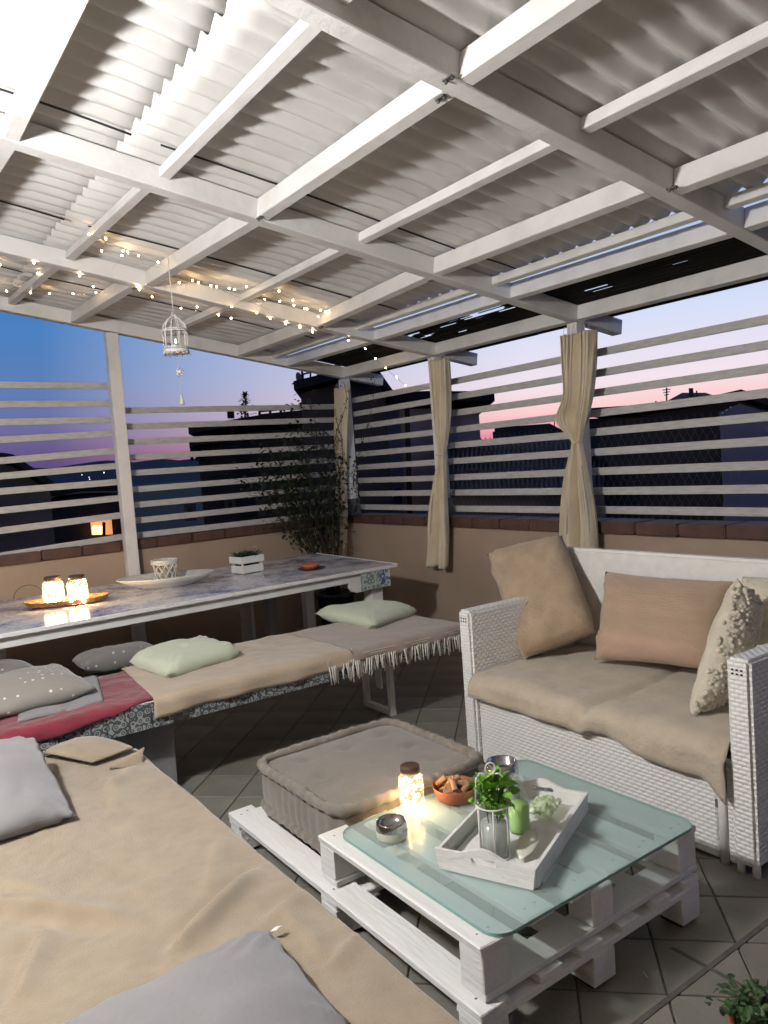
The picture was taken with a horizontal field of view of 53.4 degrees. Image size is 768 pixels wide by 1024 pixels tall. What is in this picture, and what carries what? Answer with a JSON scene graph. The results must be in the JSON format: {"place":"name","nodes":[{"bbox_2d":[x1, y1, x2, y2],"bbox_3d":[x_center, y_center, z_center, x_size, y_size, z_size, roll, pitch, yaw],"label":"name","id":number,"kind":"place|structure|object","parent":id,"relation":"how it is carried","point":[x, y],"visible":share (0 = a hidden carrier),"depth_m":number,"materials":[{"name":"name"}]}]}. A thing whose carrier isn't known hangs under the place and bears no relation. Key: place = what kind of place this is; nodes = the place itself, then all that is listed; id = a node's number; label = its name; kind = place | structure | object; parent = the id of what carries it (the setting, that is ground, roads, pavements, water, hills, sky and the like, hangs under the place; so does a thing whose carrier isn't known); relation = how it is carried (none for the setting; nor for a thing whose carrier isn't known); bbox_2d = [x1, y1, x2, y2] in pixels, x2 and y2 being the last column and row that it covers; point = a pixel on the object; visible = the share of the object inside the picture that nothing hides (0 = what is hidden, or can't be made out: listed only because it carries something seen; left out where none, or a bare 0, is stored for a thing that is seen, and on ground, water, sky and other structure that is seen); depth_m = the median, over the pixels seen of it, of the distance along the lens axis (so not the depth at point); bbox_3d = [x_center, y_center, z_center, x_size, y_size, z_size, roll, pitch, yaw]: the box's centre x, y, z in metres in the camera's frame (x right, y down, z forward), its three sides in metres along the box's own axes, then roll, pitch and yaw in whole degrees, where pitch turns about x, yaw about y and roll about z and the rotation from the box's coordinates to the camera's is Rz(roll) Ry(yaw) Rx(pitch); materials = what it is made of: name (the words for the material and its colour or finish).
{"place":"outdoors","nodes":[
{"label":"outdoors","id":0,"kind":"place"},
{"bbox_2d":[0,453,54,552],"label":"gabled house","id":1,"kind":"structure","parent":0,"point":[12,541],"depth_m":11.74,"materials":[{"name":"tile"}]},
{"bbox_2d":[49,485,121,543],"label":"lit house","id":2,"kind":"structure","parent":0,"point":[75,532],"depth_m":25.08,"materials":[{"name":"tile"}]},
{"bbox_2d":[92,525,101,534],"bbox_3d":[-9.401,0.586,25.056,0.339,0.320,0.050,-5,4,-20],"label":"lit window","id":3,"kind":"structure","parent":2,"relation":"in","point":[95,529],"depth_m":25.02,"materials":[{"name":"yellow glass"}]},
{"bbox_2d":[34,458,199,484],"bbox_3d":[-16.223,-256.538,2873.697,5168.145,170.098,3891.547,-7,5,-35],"label":"hills","id":4,"kind":"structure","parent":0,"point":[111,474],"depth_m":2877.74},
{"bbox_2d":[51,480,203,531],"bbox_3d":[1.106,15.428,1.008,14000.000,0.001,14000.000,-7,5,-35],"label":"ground","id":5,"kind":"structure","parent":0,"point":[162,509],"depth_m":400.06,"materials":[{"name":"blue"}]},
{"bbox_2d":[292,365,395,512],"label":"stair tower","id":6,"kind":"structure","parent":5,"relation":"on","point":[322,386],"depth_m":13.12,"materials":[{"name":"tile"}]},
{"bbox_2d":[386,391,494,513],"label":"apartment block","id":7,"kind":"structure","parent":5,"relation":"on","point":[469,419],"depth_m":14.89,"materials":[{"name":"tile"}]},
{"bbox_2d":[393,488,401,503],"bbox_3d":[0.271,-0.309,15.000,0.161,0.301,0.080,-4,4,1],"label":"window","id":8,"kind":"structure","parent":7,"relation":"in","point":[397,499],"depth_m":14.96,"materials":[{"name":"black glass"}]},
{"bbox_2d":[493,422,562,438],"bbox_3d":[7.740,4.358,35.560,3.591,16.594,12.123,-3,4,12],"label":"rooftop cluster","id":9,"kind":"object","parent":5,"relation":"on","point":[521,429],"visible":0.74,"depth_m":29.32,"materials":[{"name":"black metal"}]},
{"bbox_2d":[655,388,710,401],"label":"hip roof house","id":10,"kind":"structure","parent":5,"relation":"on","point":[690,394],"depth_m":18.69,"materials":[{"name":"tile"}]},
{"bbox_2d":[184,410,309,524],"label":"terrace house","id":11,"kind":"structure","parent":0,"point":[221,460],"depth_m":16.66,"materials":[{"name":"tile"}]},
{"bbox_2d":[184,503,196,520],"bbox_3d":[-4.182,0.005,16.485,0.246,0.364,0.080,-5,4,-14],"label":"window","id":12,"kind":"structure","parent":11,"relation":"in","point":[187,507],"depth_m":16.45,"materials":[{"name":"black glass"}]},
{"bbox_2d":[224,499,235,514],"bbox_3d":[-3.360,-0.123,16.669,0.241,0.335,0.080,-5,4,-11],"label":"window","id":13,"kind":"structure","parent":11,"relation":"in","point":[226,501],"depth_m":16.62,"materials":[{"name":"black glass"}]},
{"bbox_2d":[237,391,254,428],"bbox_3d":[-2.877,-2.120,15.852,0.406,0.790,0.439,-7,5,-35],"label":"potted tree","id":14,"kind":"object","parent":11,"relation":"on","point":[244,394],"visible":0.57,"depth_m":15.84,"materials":[{"name":"green plant"}]},
{"bbox_2d":[257,499,265,516],"bbox_3d":[-2.693,-0.092,16.794,0.167,0.394,0.080,-5,4,-9],"label":"window","id":15,"kind":"structure","parent":11,"relation":"in","point":[261,514],"depth_m":16.76,"materials":[{"name":"black glass"}]},
{"bbox_2d":[0,178,767,467],"label":"sky","id":16,"kind":"structure","parent":0,"point":[31,349],"materials":[{"name":"blue"}]},
{"bbox_2d":[46,625,767,1023],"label":"floor","id":17,"kind":"structure","parent":0,"point":[688,967],"depth_m":2.58,"materials":[{"name":"tile"}]},
{"bbox_2d":[38,699,182,783],"bbox_3d":[-1.499,1.135,3.569,0.960,0.490,0.672,-7,5,-35],"label":"bench","id":18,"kind":"object","parent":17,"relation":"on","point":[138,726],"visible":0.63,"depth_m":3.48,"materials":[{"name":"fabric"}]},
{"bbox_2d":[0,659,32,673],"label":"cushion","id":19,"kind":"object","parent":18,"relation":"on","point":[7,665],"visible":0.36,"depth_m":3.91,"materials":[{"name":"grey fabric"}]},
{"bbox_2d":[0,671,152,742],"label":"red cloth","id":20,"kind":"object","parent":18,"relation":"on","point":[122,691],"visible":0.56,"depth_m":3.33,"materials":[{"name":"red fabric"}]},
{"bbox_2d":[18,675,103,721],"bbox_3d":[-1.522,0.873,3.593,0.353,0.026,0.581,-6,4,-24],"label":"folded sheet","id":21,"kind":"object","parent":20,"relation":"on","point":[94,696],"visible":0.36,"depth_m":3.44,"materials":[{"name":"grey fabric"}]},
{"bbox_2d":[0,663,95,717],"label":"cushion","id":22,"kind":"object","parent":21,"relation":"on","point":[26,689],"visible":0.94,"depth_m":3.47,"materials":[{"name":"grey fabric"}]},
{"bbox_2d":[72,641,152,671],"bbox_3d":[-1.448,0.788,4.148,0.450,0.128,0.144,-6,4,-30],"label":"cushion","id":23,"kind":"object","parent":20,"relation":"on","point":[109,658],"visible":0.73,"depth_m":4.08,"materials":[{"name":"grey fabric"}]},
{"bbox_2d":[0,602,255,658],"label":"bench","id":24,"kind":"object","parent":17,"relation":"on","point":[247,621],"visible":0.07,"depth_m":6.46,"materials":[{"name":"paint"}]},
{"bbox_2d":[0,515,356,675],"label":"parapet wall","id":25,"kind":"structure","parent":17,"relation":"on","point":[100,564],"depth_m":6.37,"materials":[{"name":"beige paint"}]},
{"bbox_2d":[0,381,121,554],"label":"slat fence","id":26,"kind":"object","parent":25,"relation":"on","point":[50,456],"depth_m":5.94,"materials":[{"name":"paint"}]},
{"bbox_2d":[125,404,335,537],"bbox_3d":[-1.273,-0.412,6.857,2.190,1.082,0.020,-7,5,-35],"label":"slat fence","id":27,"kind":"object","parent":25,"relation":"on","point":[132,426],"visible":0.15,"depth_m":6.69,"materials":[{"name":"paint"}]},
{"bbox_2d":[0,553,397,648],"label":"dining table","id":28,"kind":"object","parent":17,"relation":"on","point":[120,605],"visible":0.72,"depth_m":5.00,"materials":[{"name":"wood"}]},
{"bbox_2d":[23,592,109,607],"bbox_3d":[-2.006,0.561,4.831,0.514,0.044,0.261,-5,4,-14],"label":"straw tray","id":29,"kind":"object","parent":28,"relation":"on","point":[65,600],"visible":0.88,"depth_m":4.79,"materials":[{"name":"wicker"}]},
{"bbox_2d":[13,585,42,598],"bbox_3d":[-2.239,0.495,4.796,0.175,0.078,0.005,-7,5,-35],"label":"wire loop","id":30,"kind":"object","parent":29,"relation":"on","point":[23,586],"visible":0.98,"depth_m":4.78,"materials":[{"name":"black metal"}]},
{"bbox_2d":[42,575,64,601],"bbox_3d":[-2.067,0.491,4.765,0.127,0.178,0.124,-7,5,-35],"label":"light jar","id":31,"kind":"object","parent":29,"relation":"on","point":[51,578],"visible":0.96,"depth_m":4.75,"materials":[{"name":"clear glass"}]},
{"bbox_2d":[67,574,88,604],"bbox_3d":[-1.912,0.482,4.759,0.120,0.176,0.120,-7,5,-35],"label":"light jar","id":32,"kind":"object","parent":29,"relation":"on","point":[75,577],"visible":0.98,"depth_m":4.74,"materials":[{"name":"clear glass"}]},
{"bbox_2d":[116,569,214,588],"bbox_3d":[-1.516,0.477,5.322,0.640,0.079,0.446,-7,5,-35],"label":"oval platter","id":33,"kind":"object","parent":28,"relation":"on","point":[192,576],"visible":0.98,"depth_m":5.23,"materials":[{"name":"white ceramic"}]},
{"bbox_2d":[150,557,178,578],"bbox_3d":[-1.522,0.402,5.317,0.195,0.147,0.195,-7,5,-35],"label":"lattice candle holder","id":34,"kind":"object","parent":33,"relation":"in","point":[163,562],"visible":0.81,"depth_m":5.26,"materials":[{"name":"white ceramic"}]},
{"bbox_2d":[161,569,170,578],"bbox_3d":[-1.519,0.433,5.319,0.072,0.072,0.071,-7,5,-35],"label":"candle","id":35,"kind":"object","parent":34,"relation":"in","point":[165,571],"visible":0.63,"depth_m":5.29,"materials":[{"name":"grey wax"}]},
{"bbox_2d":[229,554,263,574],"bbox_3d":[-1.029,0.390,5.734,0.206,0.130,0.166,-8,5,-43],"label":"planter crate","id":36,"kind":"object","parent":28,"relation":"on","point":[247,564],"visible":0.91,"depth_m":5.67,"materials":[{"name":"white paint"}]},
{"bbox_2d":[229,546,262,557],"bbox_3d":[-1.030,0.312,5.719,0.253,0.087,0.193,-7,5,-35],"label":"succulent","id":37,"kind":"object","parent":36,"relation":"on","point":[245,553],"visible":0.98,"depth_m":5.70,"materials":[{"name":"green plant"}]},
{"bbox_2d":[297,562,323,570],"bbox_3d":[-0.544,0.404,5.655,0.200,0.042,0.200,-7,5,-35],"label":"orange dish","id":38,"kind":"object","parent":28,"relation":"on","point":[310,566],"visible":1,"depth_m":5.61,"materials":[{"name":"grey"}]},
{"bbox_2d":[226,389,356,624],"bbox_3d":[-0.768,0.010,6.810,1.342,2.204,0.378,-7,5,-35],"label":"climbing shrub","id":39,"kind":"object","parent":17,"relation":"on","point":[334,595],"visible":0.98,"depth_m":6.88,"materials":[{"name":"green plant"}]},
{"bbox_2d":[189,640,451,717],"bbox_3d":[-0.433,1.009,4.325,1.635,0.490,0.672,-7,5,-35],"label":"bench","id":40,"kind":"object","parent":17,"relation":"on","point":[261,694],"visible":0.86,"depth_m":4.05,"materials":[{"name":"paint"}]},
{"bbox_2d":[121,633,354,718],"bbox_3d":[-0.789,0.866,4.054,1.104,0.180,0.700,-7,5,-35],"label":"bench throw","id":41,"kind":"object","parent":40,"relation":"on","point":[269,662],"visible":0.81,"depth_m":3.85,"materials":[{"name":"white fabric"}]},
{"bbox_2d":[129,635,239,677],"bbox_3d":[-1.048,0.768,4.063,0.404,0.152,0.525,-1,5,39],"label":"cushion","id":42,"kind":"object","parent":41,"relation":"on","point":[173,658],"visible":0.86,"depth_m":3.95,"materials":[{"name":"green fabric"}]},
{"bbox_2d":[289,615,461,684],"bbox_3d":[-0.087,0.783,4.559,1.001,0.159,0.728,-7,5,-35],"label":"bench throw","id":43,"kind":"object","parent":40,"relation":"on","point":[406,635],"visible":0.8,"depth_m":4.40,"materials":[{"name":"white fabric"}]},
{"bbox_2d":[315,599,417,628],"bbox_3d":[-0.088,0.654,4.922,0.455,0.141,0.604,-7,5,-40],"label":"cushion","id":44,"kind":"object","parent":43,"relation":"on","point":[373,613],"visible":0.84,"depth_m":4.79,"materials":[{"name":"green fabric"}]},
{"bbox_2d":[0,0,767,642],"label":"pergola","id":45,"kind":"object","parent":17,"relation":"on","point":[354,170],"visible":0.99,"depth_m":3.26,"materials":[{"name":"paint"}]},
{"bbox_2d":[161,257,189,404],"bbox_3d":[-1.180,-1.019,4.300,0.153,0.820,0.152,-7,5,-35],"label":"cage lantern","id":46,"kind":"object","parent":45,"relation":"hanging from","point":[177,349],"visible":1,"depth_m":4.28,"materials":[{"name":"white paint"}]},
{"bbox_2d":[0,233,405,385],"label":"fairy lights","id":47,"kind":"object","parent":45,"relation":"attached to","point":[187,282],"visible":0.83,"depth_m":5.05,"materials":[{"name":"beige warm glowing light"}]},
{"bbox_2d":[334,381,348,556],"bbox_3d":[-0.433,-0.304,7.335,0.084,1.848,0.500,-7,5,-35],"label":"curtain","id":48,"kind":"object","parent":45,"relation":"hanging from","point":[340,397],"visible":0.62,"depth_m":7.23,"materials":[{"name":"fabric"}]},
{"bbox_2d":[326,371,377,529],"bbox_3d":[-0.367,-0.389,7.174,0.136,1.757,1.059,-8,5,-43],"label":"climbing vine","id":49,"kind":"object","parent":48,"relation":"attached to","point":[356,490],"visible":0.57,"depth_m":7.13,"materials":[{"name":"green plant"}]},
{"bbox_2d":[352,383,454,510],"bbox_3d":[0.141,-0.553,6.829,0.020,1.081,1.392,-7,5,-35],"label":"slat fence","id":50,"kind":"object","parent":45,"relation":"attached to","point":[421,387],"visible":0.77,"depth_m":6.85,"materials":[{"name":"paint"}]},
{"bbox_2d":[426,351,451,568],"bbox_3d":[0.414,-0.398,6.149,0.107,1.719,0.476,-7,5,-35],"label":"curtain","id":51,"kind":"object","parent":45,"relation":"hanging from","point":[438,511],"visible":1,"depth_m":6.07,"materials":[{"name":"fabric"}]},
{"bbox_2d":[555,323,598,547],"bbox_3d":[1.257,-0.451,4.963,0.118,1.506,0.362,-7,5,-35],"label":"curtain","id":52,"kind":"object","parent":45,"relation":"hanging from","point":[578,524],"visible":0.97,"depth_m":4.92,"materials":[{"name":"fabric"}]},
{"bbox_2d":[228,805,699,1023],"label":"pallet","id":53,"kind":"object","parent":17,"relation":"on","point":[355,905],"visible":0.4,"depth_m":2.25,"materials":[{"name":"paint"}]},
{"bbox_2d":[256,718,482,853],"bbox_3d":[-0.058,1.060,3.011,0.716,0.213,0.687,-7,5,-35],"label":"floor cushion","id":54,"kind":"object","parent":53,"relation":"on","point":[313,788],"visible":0.83,"depth_m":2.90,"materials":[{"name":"beige fabric"}]},
{"bbox_2d":[318,757,696,1002],"bbox_3d":[0.390,1.094,2.465,0.921,0.157,0.808,-7,5,-35],"label":"pallet table","id":55,"kind":"object","parent":53,"relation":"on","point":[493,966],"visible":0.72,"depth_m":2.24,"materials":[{"name":"paint"}]},
{"bbox_2d":[376,813,407,843],"bbox_3d":[0.024,1.014,2.446,0.102,0.056,0.102,-7,5,-35],"label":"candle holder","id":56,"kind":"object","parent":55,"relation":"on","point":[391,828],"visible":1,"depth_m":2.42,"materials":[{"name":"silver metal"}]},
{"bbox_2d":[398,761,423,813],"bbox_3d":[0.093,0.947,2.626,0.084,0.155,0.084,-7,5,-35],"label":"light jar","id":57,"kind":"object","parent":55,"relation":"on","point":[412,768],"visible":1,"depth_m":2.61,"materials":[{"name":"clear glass"}]},
{"bbox_2d":[432,775,474,804],"bbox_3d":[0.251,0.984,2.685,0.160,0.052,0.160,-7,5,-35],"label":"terracotta bowl","id":58,"kind":"object","parent":55,"relation":"on","point":[452,799],"visible":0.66,"depth_m":2.62,"materials":[{"name":"orange ceramic"}]},
{"bbox_2d":[435,775,446,786],"bbox_3d":[0.203,0.953,2.704,0.045,0.042,0.021,-4,4,8],"label":"cork","id":59,"kind":"object","parent":58,"relation":"in","point":[440,781],"visible":1,"depth_m":2.70,"materials":[{"name":"beige wood"}]},
{"bbox_2d":[445,777,451,788],"bbox_3d":[0.230,0.949,2.673,0.021,0.028,0.045,-3,4,19],"label":"cork","id":60,"kind":"object","parent":58,"relation":"in","point":[448,785],"visible":0.83,"depth_m":2.66,"materials":[{"name":"beige wood"}]},
{"bbox_2d":[443,789,455,793],"bbox_3d":[0.227,0.972,2.644,0.044,0.025,0.021,-4,4,-4],"label":"cork","id":61,"kind":"object","parent":58,"relation":"in","point":[449,791],"visible":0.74,"depth_m":2.64,"materials":[{"name":"beige wood"}]},
{"bbox_2d":[450,778,457,791],"bbox_3d":[0.243,0.951,2.651,0.021,0.040,0.046,-5,4,-9],"label":"cork","id":62,"kind":"object","parent":58,"relation":"in","point":[453,785],"visible":1,"depth_m":2.64,"materials":[{"name":"beige wood"}]},
{"bbox_2d":[452,774,460,780],"bbox_3d":[0.248,0.944,2.682,0.046,0.033,0.022,-7,5,-35],"label":"cork","id":63,"kind":"object","parent":58,"relation":"in","point":[456,777],"visible":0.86,"depth_m":2.68,"materials":[{"name":"beige wood"}]},
{"bbox_2d":[456,780,467,785],"bbox_3d":[0.272,0.951,2.676,0.042,0.021,0.021,-4,4,-1],"label":"cork","id":64,"kind":"object","parent":58,"relation":"in","point":[460,782],"visible":0.69,"depth_m":2.67,"materials":[{"name":"beige wood"}]},
{"bbox_2d":[460,783,470,792],"bbox_3d":[0.283,0.964,2.660,0.021,0.034,0.046,-1,5,42],"label":"cork","id":65,"kind":"object","parent":58,"relation":"in","point":[464,788],"visible":0.79,"depth_m":2.65,"materials":[{"name":"beige wood"}]},
{"bbox_2d":[486,755,519,802],"bbox_3d":[0.407,0.926,2.608,0.112,0.155,0.112,-7,5,-35],"label":"tall candle glass","id":66,"kind":"object","parent":55,"relation":"on","point":[505,763],"visible":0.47,"depth_m":2.60,"materials":[{"name":"silver"}]},
{"bbox_2d":[435,778,587,889],"bbox_3d":[0.414,0.976,2.386,0.308,0.084,0.523,-2,4,31],"label":"serving tray","id":67,"kind":"object","parent":55,"relation":"on","point":[469,856],"visible":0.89,"depth_m":2.32,"materials":[{"name":"paint"}]},
{"bbox_2d":[475,762,512,862],"bbox_3d":[0.323,0.879,2.266,0.103,0.283,0.103,-7,5,-35],"label":"wire caddy","id":68,"kind":"object","parent":67,"relation":"on","point":[493,811],"visible":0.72,"depth_m":2.25,"materials":[{"name":"white paint"}]},
{"bbox_2d":[480,806,508,858],"bbox_3d":[0.328,0.945,2.270,0.086,0.150,0.086,-7,5,-35],"label":"glass vase","id":69,"kind":"object","parent":68,"relation":"in","point":[500,837],"visible":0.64,"depth_m":2.24,"materials":[{"name":"white"}]},
{"bbox_2d":[464,765,519,823],"bbox_3d":[0.324,0.882,2.269,0.164,0.237,0.154,-7,5,-35],"label":"mint bunch","id":70,"kind":"object","parent":69,"relation":"in","point":[491,797],"visible":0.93,"depth_m":2.25,"materials":[{"name":"green plant"}]},
{"bbox_2d":[508,783,530,834],"bbox_3d":[0.423,0.915,2.400,0.068,0.180,0.068,-7,5,-35],"label":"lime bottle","id":71,"kind":"object","parent":67,"relation":"in","point":[520,822],"visible":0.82,"depth_m":2.38,"materials":[{"name":"green wax"}]},
{"bbox_2d":[515,828,538,860],"bbox_3d":[0.427,0.986,2.268,0.062,0.036,0.137,-1,5,37],"label":"leaf dish","id":72,"kind":"object","parent":67,"relation":"on","point":[527,843],"visible":1,"depth_m":2.27,"materials":[{"name":"beige ceramic"}]},
{"bbox_2d":[530,795,560,816],"bbox_3d":[0.521,0.953,2.501,0.091,0.035,0.121,-2,4,31],"label":"plant","id":73,"kind":"object","parent":67,"relation":"on","point":[539,798],"visible":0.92,"depth_m":2.51,"materials":[{"name":"green"}]},
{"bbox_2d":[350,513,767,638],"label":"parapet wall","id":74,"kind":"structure","parent":17,"relation":"on","point":[464,579],"depth_m":6.04,"materials":[{"name":"beige paint"}]},
{"bbox_2d":[450,356,569,512],"bbox_3d":[0.958,-0.535,5.680,0.020,1.084,1.412,-7,5,-35],"label":"slat fence","id":75,"kind":"object","parent":74,"relation":"on","point":[519,422],"visible":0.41,"depth_m":5.69,"materials":[{"name":"paint"}]},
{"bbox_2d":[458,428,568,516],"bbox_3d":[1.000,-0.282,5.713,0.003,0.645,1.340,-7,5,-35],"label":"wire mesh","id":76,"kind":"object","parent":75,"relation":"attached to","point":[512,470],"visible":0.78,"depth_m":5.78,"materials":[{"name":"grey metal"}]},
{"bbox_2d":[589,315,767,516],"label":"slat fence","id":77,"kind":"object","parent":74,"relation":"on","point":[719,398],"visible":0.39,"depth_m":4.51,"materials":[{"name":"paint"}]},
{"bbox_2d":[598,405,766,522],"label":"wire mesh","id":78,"kind":"object","parent":77,"relation":"attached to","point":[682,472],"visible":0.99,"depth_m":4.55,"materials":[{"name":"grey metal"}]},
{"bbox_2d":[459,546,767,879],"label":"sofa","id":79,"kind":"object","parent":17,"relation":"on","point":[738,822],"visible":0.49,"depth_m":3.15,"materials":[{"name":"white wicker"}]},
{"bbox_2d":[468,644,729,805],"bbox_3d":[1.092,0.849,3.348,0.785,0.233,1.290,-7,5,-35],"label":"sofa throw","id":80,"kind":"object","parent":79,"relation":"on","point":[641,709],"visible":0.72,"depth_m":3.18,"materials":[{"name":"fabric"}]},
{"bbox_2d":[487,536,597,657],"bbox_3d":[0.818,0.422,4.058,0.398,0.581,0.718,-5,4,-8],"label":"cushion","id":81,"kind":"object","parent":80,"relation":"on","point":[541,575],"visible":0.94,"depth_m":3.86,"materials":[{"name":"beige fabric"}]},
{"bbox_2d":[594,571,732,668],"bbox_3d":[1.242,0.499,3.488,0.311,0.391,0.682,-7,5,-35],"label":"cushion","id":82,"kind":"object","parent":80,"relation":"on","point":[668,621],"visible":0.9,"depth_m":3.39,"materials":[{"name":"beige fabric"}]},
{"bbox_2d":[690,578,763,715],"bbox_3d":[1.324,0.510,2.959,0.500,0.492,0.149,-7,5,-35],"label":"cushion","id":83,"kind":"object","parent":80,"relation":"on","point":[736,627],"visible":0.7,"depth_m":2.91,"materials":[{"name":"beige fabric"}]},
{"bbox_2d":[742,576,767,644],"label":"cushion","id":84,"kind":"object","parent":79,"relation":"on","point":[759,586],"visible":0.4,"depth_m":3.12,"materials":[{"name":"beige fabric"}]},
{"bbox_2d":[704,973,767,1023],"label":"potted herb","id":85,"kind":"object","parent":17,"relation":"on","point":[744,1007],"visible":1,"depth_m":1.78,"materials":[{"name":"plant"}]},
{"bbox_2d":[447,437,605,517],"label":"tiled roof house","id":86,"kind":"structure","parent":0,"point":[597,480],"depth_m":10.77,"materials":[{"name":"black tile"}]},
{"bbox_2d":[589,389,767,521],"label":"gable house","id":87,"kind":"structure","parent":0,"point":[709,433],"depth_m":11.54,"materials":[{"name":"tile"}]},
{"bbox_3d":[-0.856,1.256,1.710,1.340,0.400,2.750,-7,5,-35],"label":"daybed","id":88,"kind":"object","parent":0,"visible":0},
{"bbox_2d":[0,736,460,1023],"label":"blanket","id":89,"kind":"object","parent":88,"relation":"on","point":[139,869],"visible":0.8,"depth_m":1.91,"materials":[{"name":"fabric"}]},
{"bbox_2d":[0,736,75,840],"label":"cushion","id":90,"kind":"object","parent":89,"relation":"on","point":[33,798],"visible":1,"depth_m":2.48,"materials":[{"name":"grey fabric"}]},
{"bbox_2d":[61,925,350,1023],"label":"cushion","id":91,"kind":"object","parent":89,"relation":"on","point":[255,977],"visible":1,"depth_m":1.47,"materials":[{"name":"grey fabric"}]}
]}

